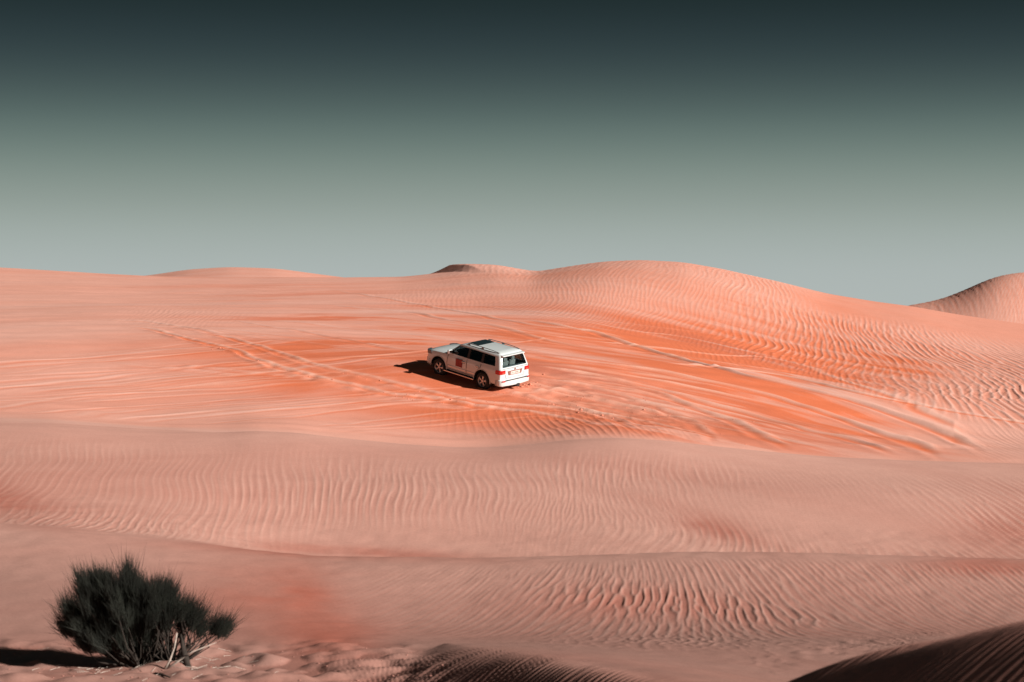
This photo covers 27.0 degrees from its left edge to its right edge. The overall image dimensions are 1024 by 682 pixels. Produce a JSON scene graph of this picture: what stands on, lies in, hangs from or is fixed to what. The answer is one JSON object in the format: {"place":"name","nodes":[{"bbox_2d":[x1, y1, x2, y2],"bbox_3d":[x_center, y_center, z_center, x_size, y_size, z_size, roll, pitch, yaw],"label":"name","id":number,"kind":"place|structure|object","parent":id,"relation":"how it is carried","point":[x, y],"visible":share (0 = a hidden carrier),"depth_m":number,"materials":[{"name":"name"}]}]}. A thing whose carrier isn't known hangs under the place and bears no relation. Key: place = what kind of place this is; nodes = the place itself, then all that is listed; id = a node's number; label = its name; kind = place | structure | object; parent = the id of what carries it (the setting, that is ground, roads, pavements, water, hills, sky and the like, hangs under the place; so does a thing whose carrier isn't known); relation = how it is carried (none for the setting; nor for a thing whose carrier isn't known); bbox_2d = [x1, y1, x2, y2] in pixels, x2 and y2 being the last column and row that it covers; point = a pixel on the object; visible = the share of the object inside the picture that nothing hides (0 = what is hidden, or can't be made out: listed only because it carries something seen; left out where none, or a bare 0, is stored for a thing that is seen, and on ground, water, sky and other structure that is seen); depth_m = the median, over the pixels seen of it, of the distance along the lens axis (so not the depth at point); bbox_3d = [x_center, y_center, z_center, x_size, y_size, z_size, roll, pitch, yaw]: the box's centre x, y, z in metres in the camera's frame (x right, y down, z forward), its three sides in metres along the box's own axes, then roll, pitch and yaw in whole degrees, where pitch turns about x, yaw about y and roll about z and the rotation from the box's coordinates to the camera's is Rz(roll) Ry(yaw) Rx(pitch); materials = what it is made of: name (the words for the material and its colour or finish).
{"place":"outdoors","nodes":[
{"label":"outdoors","id":0,"kind":"place"},
{"bbox_2d":[0,260,1023,462],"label":"dune hillside","id":1,"kind":"structure","parent":0,"point":[784,367],"depth_m":107.64,"materials":[{"name":"orange sand"}]},
{"bbox_2d":[427,339,529,388],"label":"off road car","id":2,"kind":"object","parent":1,"relation":"on","point":[488,362],"visible":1,"depth_m":97.69,"materials":[{"name":"white paint"}]},
{"bbox_2d":[211,348,767,444],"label":"sand clods","id":3,"kind":"object","parent":1,"relation":"on","point":[529,384],"visible":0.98,"depth_m":96.31,"materials":[{"name":"orange sand"}]},
{"bbox_2d":[0,515,1023,681],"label":"dune","id":4,"kind":"structure","parent":0,"point":[735,617],"depth_m":43.35,"materials":[{"name":"orange sand"}]},
{"bbox_2d":[43,541,247,668],"bbox_3d":[-6.201,4.460,36.283,3.659,2.254,2.451,0,1,0],"label":"desert bush","id":5,"kind":"object","parent":4,"relation":"on","point":[129,617],"visible":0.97,"depth_m":35.73,"materials":[{"name":"green plant"}]},
{"bbox_2d":[33,646,277,680],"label":"twig litter","id":6,"kind":"object","parent":4,"relation":"on","point":[193,667],"visible":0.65,"depth_m":35.59,"materials":[{"name":"brown wood"}]},
{"bbox_2d":[154,672,170,677],"bbox_3d":[-5.690,5.436,34.667,0.055,0.094,0.860,0,1,-25],"label":"dead branch","id":7,"kind":"object","parent":4,"relation":"on","point":[161,674],"visible":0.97,"depth_m":34.60,"materials":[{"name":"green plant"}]},
{"bbox_2d":[8,646,443,681],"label":"crust crumbs","id":8,"kind":"object","parent":4,"relation":"on","point":[252,665],"visible":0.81,"depth_m":35.44,"materials":[{"name":"beige sand"}]},
{"bbox_2d":[0,420,1023,558],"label":"dune","id":9,"kind":"structure","parent":0,"point":[300,493],"depth_m":63.29,"materials":[{"name":"orange sand"}]},
{"bbox_2d":[0,0,1023,305],"label":"sky","id":10,"kind":"structure","parent":0,"point":[871,150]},
{"bbox_2d":[146,267,1023,323],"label":"dunes","id":11,"kind":"structure","parent":0,"point":[1000,298],"depth_m":259.52,"materials":[{"name":"orange sand"}]}
]}

